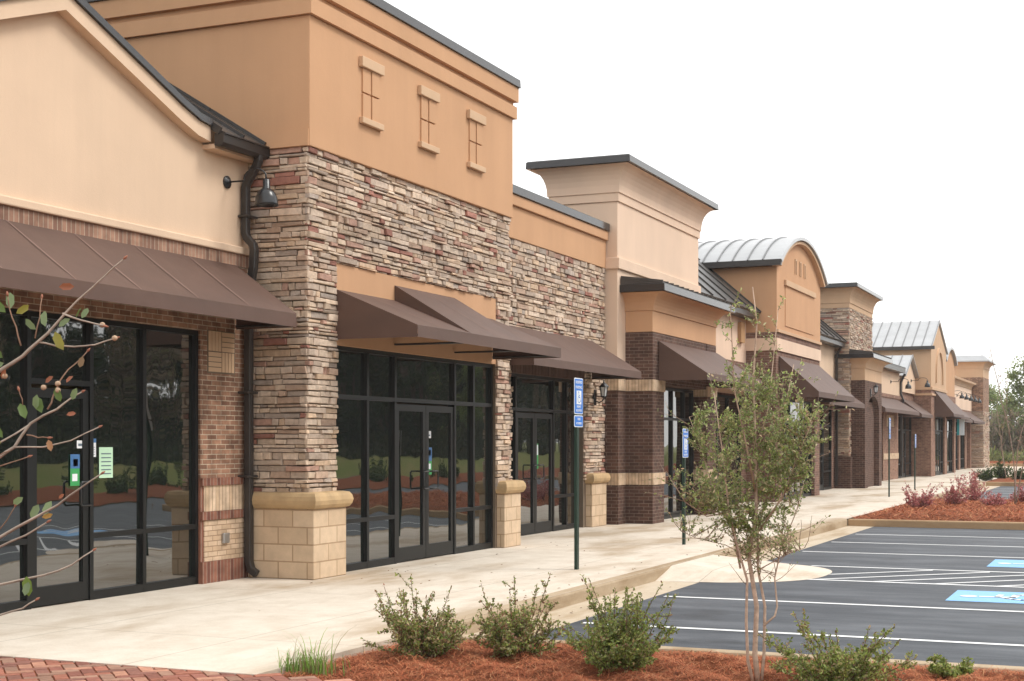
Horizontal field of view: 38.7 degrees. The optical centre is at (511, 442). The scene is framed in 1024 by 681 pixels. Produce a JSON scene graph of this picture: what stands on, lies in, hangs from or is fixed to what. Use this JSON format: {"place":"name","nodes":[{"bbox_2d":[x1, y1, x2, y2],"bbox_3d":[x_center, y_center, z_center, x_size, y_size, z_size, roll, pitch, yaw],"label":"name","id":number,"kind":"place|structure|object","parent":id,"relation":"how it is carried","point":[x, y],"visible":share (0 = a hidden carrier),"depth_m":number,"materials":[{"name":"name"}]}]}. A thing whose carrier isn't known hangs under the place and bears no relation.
{"place":"outdoors","nodes":[
{"label":"outdoors","id":0,"kind":"place"},
{"bbox_2d":[0,0,296,613],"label":"shop building","id":1,"kind":"structure","parent":0,"point":[109,158],"depth_m":15.33,"materials":[{"name":"beige paint"}]},
{"bbox_2d":[31,387,91,606],"bbox_3d":[-4.497,0.535,14.572,0.157,2.140,0.848,0,0,23],"label":"door","id":2,"kind":"structure","parent":1,"relation":"in","point":[60,542],"depth_m":14.60,"materials":[{"name":"black glass"}]},
{"bbox_2d":[70,454,79,485],"bbox_3d":[-4.431,0.280,14.794,0.005,0.320,0.140,0,0,23],"label":"door sticker","id":3,"kind":"object","parent":1,"relation":"attached to","point":[74,469],"depth_m":14.79,"materials":[{"name":"multicoloured paper"}]},
{"bbox_2d":[77,440,81,447],"bbox_3d":[-4.400,0.020,14.868,0.005,0.080,0.100,0,0,23],"label":"door sticker","id":4,"kind":"object","parent":1,"relation":"attached to","point":[79,443],"depth_m":14.86,"materials":[{"name":"white paper"}]},
{"bbox_2d":[94,439,95,456],"bbox_3d":[-4.336,0.055,15.047,0.005,0.190,0.140,0,0,23],"label":"paper notice","id":5,"kind":"object","parent":1,"relation":"attached to","point":[94,447],"visible":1,"depth_m":15.10,"materials":[{"name":"white paper"}]},
{"bbox_2d":[0,308,197,613],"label":"window","id":6,"kind":"structure","parent":1,"relation":"in","point":[141,385],"depth_m":15.51,"materials":[{"name":"black glass"}]},
{"bbox_2d":[99,447,112,477],"bbox_3d":[-4.245,0.210,15.258,0.005,0.320,0.220,0,0,23],"label":"paper notice","id":7,"kind":"object","parent":1,"relation":"attached to","point":[106,459],"visible":0.95,"depth_m":15.27,"materials":[{"name":"paper"}]},
{"bbox_2d":[223,168,278,207],"bbox_3d":[-3.040,-2.975,17.027,0.690,0.451,0.280,0,0,23],"label":"wall lamp","id":8,"kind":"object","parent":1,"relation":"attached to","point":[266,196],"visible":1,"depth_m":16.91,"materials":[{"name":"metal"}]},
{"bbox_2d":[0,656,353,680],"bbox_3d":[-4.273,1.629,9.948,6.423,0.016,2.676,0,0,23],"label":"brick path","id":9,"kind":"structure","parent":0,"point":[57,671],"depth_m":10.23,"materials":[{"name":"red brick"}]},
{"bbox_2d":[0,255,127,615],"bbox_3d":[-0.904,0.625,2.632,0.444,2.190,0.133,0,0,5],"label":"young tree","id":10,"kind":"object","parent":9,"relation":"on","point":[37,404],"visible":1,"depth_m":2.60,"materials":[{"name":"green plant"}]},
{"bbox_2d":[86,0,560,579],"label":"shop building","id":11,"kind":"structure","parent":0,"point":[384,132],"depth_m":18.58,"materials":[{"name":"stone"}]},
{"bbox_2d":[397,404,429,561],"bbox_3d":[-1.361,0.545,19.905,0.157,2.120,0.883,0,0,23],"label":"door","id":12,"kind":"structure","parent":11,"relation":"in","point":[411,419],"depth_m":19.97,"materials":[{"name":"black glass"}]},
{"bbox_2d":[335,345,492,571],"bbox_3d":[-1.296,0.210,20.190,0.102,2.820,4.850,0,0,23],"label":"window","id":13,"kind":"structure","parent":11,"relation":"in","point":[371,383],"depth_m":19.44,"materials":[{"name":"black glass"}]},
{"bbox_2d":[426,405,452,557],"bbox_3d":[-1.009,0.545,20.728,0.157,2.120,0.883,0,0,23],"label":"door","id":14,"kind":"structure","parent":11,"relation":"in","point":[439,419],"depth_m":20.77,"materials":[{"name":"black glass"}]},
{"bbox_2d":[429,447,431,474],"bbox_3d":[-1.158,0.260,20.463,0.005,0.380,0.140,0,0,23],"label":"door sticker","id":15,"kind":"object","parent":14,"relation":"attached to","point":[430,458],"depth_m":20.49,"materials":[{"name":"blue paper"}]},
{"bbox_2d":[0,467,1023,675],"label":"sidewalk","id":16,"kind":"structure","parent":0,"point":[227,626],"depth_m":15.05,"materials":[{"name":"concrete"}]},
{"bbox_2d":[574,378,582,569],"bbox_3d":[0.834,0.400,18.607,0.054,2.440,0.310,0,0,23],"label":"parking sign","id":17,"kind":"object","parent":16,"relation":"on","point":[578,400],"visible":1,"depth_m":18.58,"materials":[{"name":"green metal"}]},
{"bbox_2d":[682,428,687,544],"bbox_3d":[2.737,0.700,23.145,0.054,1.840,0.310,0,0,23],"label":"parking sign","id":18,"kind":"object","parent":16,"relation":"on","point":[684,446],"visible":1,"depth_m":23.12,"materials":[{"name":"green metal"}]},
{"bbox_2d":[888,418,890,496],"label":"parking sign","id":19,"kind":"object","parent":16,"relation":"on","point":[889,428],"visible":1,"depth_m":43.36,"materials":[{"name":"green metal"}]},
{"bbox_2d":[914,434,915,489],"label":"parking sign","id":20,"kind":"object","parent":16,"relation":"on","point":[914,461],"visible":1,"depth_m":49.59,"materials":[{"name":"green metal"}]},
{"bbox_2d":[508,184,640,534],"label":"shop building","id":21,"kind":"structure","parent":0,"point":[557,251],"depth_m":26.48,"materials":[{"name":"stone"}]},
{"bbox_2d":[517,412,537,534],"bbox_3d":[0.251,0.545,25.391,0.157,2.120,0.838,0,0,23],"label":"door","id":22,"kind":"structure","parent":21,"relation":"in","point":[526,464],"depth_m":25.50,"materials":[{"name":"black glass"}]},
{"bbox_2d":[510,373,573,530],"bbox_3d":[0.544,0.220,26.207,0.102,2.800,3.500,0,0,23],"label":"window","id":23,"kind":"structure","parent":21,"relation":"in","point":[531,393],"depth_m":26.85,"materials":[{"name":"black glass"}]},
{"bbox_2d":[535,413,552,532],"bbox_3d":[0.586,0.545,26.172,0.157,2.120,0.838,0,0,23],"label":"door","id":24,"kind":"structure","parent":21,"relation":"in","point":[543,422],"depth_m":26.23,"materials":[{"name":"black glass"}]},
{"bbox_2d":[594,380,608,404],"bbox_3d":[1.731,-0.963,28.146,0.295,0.485,0.182,0,0,23],"label":"wall lantern","id":25,"kind":"object","parent":21,"relation":"attached to","point":[603,386],"depth_m":28.09,"materials":[{"name":"metal"}]},
{"bbox_2d":[526,154,759,524],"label":"shop building","id":26,"kind":"structure","parent":0,"point":[663,313],"depth_m":29.18,"materials":[{"name":"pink paint"}]},
{"bbox_2d":[664,387,693,518],"bbox_3d":[3.396,0.230,31.284,0.102,2.780,3.220,0,0,23],"label":"window","id":27,"kind":"structure","parent":26,"relation":"in","point":[681,402],"depth_m":31.67,"materials":[{"name":"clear glass"}]},
{"bbox_2d":[282,637,1023,680],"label":"mulch bed","id":28,"kind":"object","parent":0,"point":[446,660],"visible":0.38,"depth_m":10.43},
{"bbox_2d":[277,626,354,676],"bbox_3d":[-1.463,1.493,10.464,0.623,0.314,0.504,0,0,5],"label":"grass clump","id":29,"kind":"object","parent":28,"relation":"on","point":[319,665],"visible":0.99,"depth_m":10.44,"materials":[{"name":"green plant"}]},
{"bbox_2d":[360,572,474,660],"bbox_3d":[-0.723,1.373,11.104,0.861,0.784,0.823,0,0,-11],"label":"shrub","id":30,"kind":"object","parent":28,"relation":"on","point":[413,638],"visible":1,"depth_m":11.02,"materials":[{"name":"green plant"}]},
{"bbox_2d":[468,572,568,658],"bbox_3d":[0.020,1.381,11.096,0.764,0.762,0.719,0,0,23],"label":"shrub","id":31,"kind":"object","parent":28,"relation":"on","point":[512,635],"visible":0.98,"depth_m":11.03,"materials":[{"name":"green plant"}]},
{"bbox_2d":[561,574,679,676],"bbox_3d":[0.782,1.327,10.484,0.850,0.756,0.920,0,0,1],"label":"shrub","id":32,"kind":"object","parent":28,"relation":"on","point":[626,643],"visible":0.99,"depth_m":10.37,"materials":[{"name":"green plant"}]},
{"bbox_2d":[642,287,854,680],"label":"sapling tree","id":33,"kind":"object","parent":28,"relation":"on","point":[715,495],"visible":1,"depth_m":9.89,"materials":[{"name":"green plant"}]},
{"bbox_2d":[757,608,917,680],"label":"shrub","id":34,"kind":"object","parent":28,"relation":"on","point":[835,663],"visible":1,"depth_m":9.75,"materials":[{"name":"green plant"}]},
{"bbox_2d":[926,654,974,679],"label":"shrub","id":35,"kind":"object","parent":28,"relation":"on","point":[942,667],"visible":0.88,"depth_m":10.15,"materials":[{"name":"green plant"}]},
{"bbox_2d":[384,0,1023,445],"label":"sky","id":36,"kind":"structure","parent":0,"point":[886,136],"materials":[{"name":"white"}]},
{"bbox_2d":[469,486,999,635],"bbox_3d":[9.499,1.768,35.788,0.550,0.004,50.730,0,0,23],"label":"gutter pan","id":37,"kind":"object","parent":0,"point":[647,591],"visible":0.4,"depth_m":17.43,"materials":[{"name":"beige concrete"}]},
{"bbox_2d":[259,542,701,627],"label":"fallen leaves","id":38,"kind":"object","parent":37,"relation":"on","point":[508,598],"visible":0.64,"depth_m":17.08,"materials":[{"name":"brown plant"}]},
{"bbox_2d":[532,486,1023,666],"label":"parking lot","id":39,"kind":"structure","parent":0,"point":[1001,627],"depth_m":16.14,"materials":[{"name":"grey asphalt"}]},
{"bbox_2d":[656,555,831,582],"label":"kerb ramp","id":40,"kind":"structure","parent":39,"relation":"on","point":[715,568],"depth_m":19.17,"materials":[{"name":"concrete"}]},
{"bbox_2d":[583,622,1023,645],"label":"parking line","id":41,"kind":"object","parent":39,"relation":"on","point":[846,636],"visible":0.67,"depth_m":13.28,"materials":[{"name":"white paint"}]},
{"bbox_2d":[663,596,1023,611],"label":"parking line","id":42,"kind":"object","parent":39,"relation":"on","point":[851,604],"visible":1,"depth_m":15.90,"materials":[{"name":"white paint"}]},
{"bbox_2d":[843,570,932,573],"bbox_3d":[5.029,1.766,19.843,1.768,0.001,0.074,0,0,-22],"label":"hatch line","id":43,"kind":"object","parent":39,"relation":"on","point":[882,572],"visible":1,"depth_m":19.81,"materials":[{"name":"white paint"}]},
{"bbox_2d":[827,572,987,578],"bbox_3d":[5.226,1.766,19.350,2.828,0.001,0.074,0,0,-22],"label":"hatch line","id":44,"kind":"object","parent":39,"relation":"on","point":[907,575],"visible":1,"depth_m":19.36,"materials":[{"name":"white paint"}]},
{"bbox_2d":[803,551,1022,557],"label":"parking line","id":45,"kind":"object","parent":39,"relation":"on","point":[914,554],"visible":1,"depth_m":22.99,"materials":[{"name":"white paint"}]},
{"bbox_2d":[807,579,1023,587],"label":"parking line","id":46,"kind":"object","parent":39,"relation":"on","point":[914,583],"visible":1,"depth_m":18.27,"materials":[{"name":"white paint"}]},
{"bbox_2d":[812,565,1023,572],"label":"parking line","id":47,"kind":"object","parent":39,"relation":"on","point":[922,569],"visible":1,"depth_m":20.28,"materials":[{"name":"white paint"}]},
{"bbox_2d":[848,542,1011,546],"bbox_3d":[8.176,1.766,24.838,5.450,0.001,0.100,0,0,23],"label":"parking line","id":48,"kind":"object","parent":39,"relation":"on","point":[930,544],"visible":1,"depth_m":25.25,"materials":[{"name":"white paint"}]},
{"bbox_2d":[866,534,1001,537],"bbox_3d":[9.122,1.766,27.044,5.450,0.001,0.100,0,0,23],"label":"parking line","id":49,"kind":"object","parent":39,"relation":"on","point":[919,535],"visible":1,"depth_m":27.54,"materials":[{"name":"white paint"}]},
{"bbox_2d":[848,519,1023,529],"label":"island kerb","id":50,"kind":"structure","parent":39,"relation":"on","point":[940,524],"depth_m":30.18,"materials":[{"name":"beige concrete"}]},
{"bbox_2d":[889,575,1022,580],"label":"hatch line","id":51,"kind":"object","parent":39,"relation":"on","point":[951,578],"visible":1,"depth_m":19.00,"materials":[{"name":"white paint"}]},
{"bbox_2d":[935,580,1016,583],"bbox_3d":[6.604,1.766,18.759,2.828,0.001,0.074,0,0,-22],"label":"hatch line","id":52,"kind":"object","parent":39,"relation":"on","point":[978,581],"visible":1,"depth_m":18.52,"materials":[{"name":"white paint"}]},
{"bbox_2d":[946,590,1023,603],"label":"parking symbol","id":53,"kind":"object","parent":39,"relation":"on","point":[988,596],"visible":1,"depth_m":16.69,"materials":[{"name":"blue paint"}]},
{"bbox_2d":[986,559,1023,567],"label":"parking symbol","id":54,"kind":"object","parent":39,"relation":"on","point":[1006,563],"visible":1,"depth_m":21.24,"materials":[{"name":"blue paint"}]},
{"bbox_2d":[986,482,1023,485],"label":"island kerb","id":55,"kind":"structure","parent":39,"relation":"on","point":[999,483],"depth_m":58.96,"materials":[{"name":"beige concrete"}]},
{"bbox_2d":[698,237,864,503],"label":"shop building","id":56,"kind":"structure","parent":0,"point":[770,271],"depth_m":40.26,"materials":[{"name":"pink paint"}]},
{"bbox_2d":[716,394,740,503],"bbox_3d":[5.230,0.200,37.146,0.102,2.840,4.400,0,0,23],"label":"window","id":57,"kind":"structure","parent":56,"relation":"in","point":[725,401],"depth_m":37.95,"materials":[{"name":"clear glass"}]},
{"bbox_2d":[790,427,795,497],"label":"door","id":58,"kind":"structure","parent":56,"relation":"in","point":[793,490],"depth_m":42.22,"materials":[{"name":"black glass"}]},
{"bbox_2d":[782,400,810,499],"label":"window","id":59,"kind":"structure","parent":56,"relation":"in","point":[790,407],"depth_m":43.44,"materials":[{"name":"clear glass"}]},
{"bbox_2d":[796,425,801,496],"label":"door","id":60,"kind":"structure","parent":56,"relation":"in","point":[798,490],"depth_m":42.85,"materials":[{"name":"black glass"}]},
{"bbox_2d":[820,427,822,489],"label":"door","id":61,"kind":"structure","parent":56,"relation":"in","point":[821,436],"depth_m":49.29,"materials":[{"name":"black glass"}]},
{"bbox_2d":[820,406,831,489],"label":"window","id":62,"kind":"structure","parent":56,"relation":"in","point":[827,458],"depth_m":50.30,"materials":[{"name":"black glass"}]},
{"bbox_2d":[820,282,892,487],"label":"shop building","id":63,"kind":"structure","parent":0,"point":[846,311],"depth_m":51.64,"materials":[{"name":"beige paint"}]},
{"bbox_2d":[870,384,877,396],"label":"wall lantern","id":64,"kind":"object","parent":63,"relation":"attached to","point":[875,386],"depth_m":52.46,"materials":[{"name":"metal"}]},
{"bbox_2d":[882,354,932,480],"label":"shop building","id":65,"kind":"structure","parent":0,"point":[900,407],"depth_m":65.09,"materials":[{"name":"beige paint"}]},
{"bbox_2d":[890,378,911,388],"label":"wall lamp","id":66,"kind":"object","parent":65,"relation":"attached to","point":[908,386],"visible":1,"depth_m":62.92,"materials":[{"name":"metal"}]},
{"bbox_2d":[901,431,904,477],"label":"door","id":67,"kind":"structure","parent":65,"relation":"in","point":[902,431],"depth_m":66.88,"materials":[{"name":"black glass"}]},
{"bbox_2d":[898,416,910,477],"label":"window","id":68,"kind":"structure","parent":65,"relation":"in","point":[906,421],"depth_m":68.20,"materials":[{"name":"black glass"}]},
{"bbox_2d":[903,431,905,476],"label":"door","id":69,"kind":"structure","parent":65,"relation":"in","point":[904,452],"depth_m":67.27,"materials":[{"name":"black glass"}]},
{"bbox_2d":[911,378,929,386],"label":"wall lamp","id":70,"kind":"object","parent":65,"relation":"attached to","point":[927,384],"visible":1,"depth_m":67.74,"materials":[{"name":"metal"}]},
{"bbox_2d":[872,320,963,476],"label":"shop building","id":71,"kind":"structure","parent":0,"point":[923,343],"depth_m":70.06,"materials":[{"name":"beige paint"}]},
{"bbox_2d":[936,432,938,474],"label":"door","id":72,"kind":"structure","parent":71,"relation":"in","point":[937,450],"depth_m":72.07,"materials":[{"name":"black glass"}]},
{"bbox_2d":[935,417,942,475],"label":"window","id":73,"kind":"structure","parent":71,"relation":"in","point":[938,420],"depth_m":73.43,"materials":[{"name":"black glass"}]},
{"bbox_2d":[938,432,939,474],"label":"door","id":74,"kind":"structure","parent":71,"relation":"in","point":[938,432],"depth_m":72.63,"materials":[{"name":"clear glass"}]},
{"bbox_2d":[851,497,1023,521],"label":"mulch bed","id":75,"kind":"object","parent":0,"point":[992,519],"visible":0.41,"depth_m":31.77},
{"bbox_2d":[901,483,940,507],"bbox_3d":[9.831,1.299,35.119,0.812,0.771,0.886,0,0,-8],"label":"shrub","id":76,"kind":"object","parent":75,"relation":"on","point":[919,501],"visible":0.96,"depth_m":35.02,"materials":[{"name":"red plant"}]},
{"bbox_2d":[934,472,972,504],"bbox_3d":[11.158,1.181,36.721,0.880,0.885,0.822,0,0,39],"label":"shrub","id":77,"kind":"object","parent":75,"relation":"on","point":[952,499],"visible":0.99,"depth_m":36.66,"materials":[{"name":"red plant"}]},
{"bbox_2d":[960,469,992,499],"bbox_3d":[12.528,1.198,39.448,0.765,0.960,0.976,0,0,43],"label":"shrub","id":78,"kind":"object","parent":75,"relation":"on","point":[973,485],"visible":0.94,"depth_m":39.34,"materials":[{"name":"red plant"}]},
{"bbox_2d":[977,491,1006,505],"bbox_3d":[11.985,1.415,36.240,0.587,0.431,0.674,0,0,-13],"label":"shrub","id":79,"kind":"object","parent":75,"relation":"on","point":[998,500],"visible":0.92,"depth_m":36.17,"materials":[{"name":"red plant"}]},
{"bbox_2d":[982,341,1023,503],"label":"bare tree","id":80,"kind":"object","parent":75,"relation":"on","point":[1015,498],"visible":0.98,"depth_m":36.76,"materials":[{"name":"brown plant"}]},
{"bbox_2d":[1008,483,1023,501],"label":"shrub","id":81,"kind":"object","parent":75,"relation":"on","point":[1020,495],"visible":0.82,"depth_m":38.15,"materials":[{"name":"red plant"}]},
{"bbox_2d":[946,347,969,473],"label":"shop building","id":82,"kind":"structure","parent":0,"point":[951,361],"depth_m":77.56,"materials":[{"name":"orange paint"}]},
{"bbox_2d":[947,419,951,472],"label":"window","id":83,"kind":"structure","parent":82,"relation":"in","point":[949,421],"depth_m":77.39,"materials":[{"name":"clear glass"}]},
{"bbox_2d":[957,419,963,434],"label":"hanging banner","id":84,"kind":"object","parent":82,"relation":"hanging from","point":[960,426],"visible":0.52,"depth_m":77.18,"materials":[{"name":"fabric"}]},
{"bbox_2d":[955,376,984,469],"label":"shop building","id":85,"kind":"structure","parent":0,"point":[964,451],"depth_m":89.19,"materials":[{"name":"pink paint"}]},
{"bbox_2d":[956,421,956,469],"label":"window","id":86,"kind":"structure","parent":85,"relation":"in","point":[956,421],"depth_m":86.06,"materials":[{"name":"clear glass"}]},
{"bbox_2d":[960,435,963,468],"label":"window","id":87,"kind":"structure","parent":85,"relation":"in","point":[961,436],"depth_m":88.54,"materials":[{"name":"black glass"}]},
{"bbox_2d":[955,355,995,467],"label":"shop building","id":88,"kind":"structure","parent":0,"point":[972,368],"depth_m":92.63,"materials":[{"name":"red brick"}]},
{"bbox_2d":[987,477,1023,481],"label":"mulch bed","id":89,"kind":"object","parent":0,"point":[1006,479],"visible":0.67,"depth_m":59.94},
{"bbox_2d":[974,466,998,480],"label":"shrub","id":90,"kind":"object","parent":89,"relation":"on","point":[988,474],"visible":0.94,"depth_m":61.17,"materials":[{"name":"green plant"}]},
{"bbox_2d":[989,369,1009,476],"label":"bare tree","id":91,"kind":"object","parent":89,"relation":"on","point":[1003,424],"visible":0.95,"depth_m":62.89,"materials":[{"name":"brown plant"}]},
{"bbox_2d":[992,457,1011,478],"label":"shrub","id":92,"kind":"object","parent":89,"relation":"on","point":[1000,471],"visible":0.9,"depth_m":63.25,"materials":[{"name":"green plant"}]},
{"bbox_2d":[1007,467,1023,479],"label":"shrub","id":93,"kind":"object","parent":89,"relation":"on","point":[1018,473],"visible":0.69,"depth_m":60.87,"materials":[{"name":"green plant"}]},
{"bbox_2d":[990,461,1023,463],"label":"mulch bed","id":94,"kind":"object","parent":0,"point":[1018,462],"visible":0.02,"depth_m":108.84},
{"bbox_2d":[989,446,1023,460],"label":"undergrowth","id":95,"kind":"object","parent":94,"relation":"on","point":[998,455],"visible":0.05,"depth_m":110.39,"materials":[{"name":"green plant"}]},
{"label":"ground","id":96,"kind":"structure","parent":0,"visible":0},
{"bbox_2d":[421,472,1023,634],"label":"kerb","id":97,"kind":"structure","parent":96,"relation":"on","point":[601,589],"depth_m":17.14,"materials":[{"name":"beige concrete"}]},
{"bbox_2d":[444,634,1023,674],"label":"bed kerb","id":98,"kind":"structure","parent":96,"relation":"on","point":[769,654],"depth_m":11.30,"materials":[{"name":"beige concrete"}]},
{"bbox_2d":[989,383,1004,432],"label":"spring tree","id":99,"kind":"object","parent":96,"relation":"on","point":[992,395],"visible":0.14,"depth_m":131.02,"materials":[{"name":"green plant"}]},
{"bbox_2d":[991,398,1020,450],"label":"bare brown tree","id":100,"kind":"object","parent":96,"relation":"on","point":[1009,414],"visible":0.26,"depth_m":117.61,"materials":[{"name":"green plant"}]},
{"bbox_2d":[989,463,1022,465],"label":"island kerb","id":101,"kind":"structure","parent":96,"relation":"on","point":[992,464],"depth_m":108.27,"materials":[{"name":"beige concrete"}]},
{"bbox_2d":[989,410,1023,460],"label":"undergrowth","id":102,"kind":"object","parent":96,"relation":"on","point":[994,439],"visible":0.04,"depth_m":114.22,"materials":[{"name":"green plant"}]},
{"bbox_2d":[990,353,1023,439],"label":"spring tree","id":103,"kind":"object","parent":96,"relation":"on","point":[1013,376],"visible":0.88,"depth_m":114.36,"materials":[{"name":"green plant"}]},
{"bbox_2d":[995,397,1023,449],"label":"spring tree","id":104,"kind":"object","parent":96,"relation":"on","point":[1000,410],"visible":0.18,"depth_m":123.12,"materials":[{"name":"green plant"}]}
]}

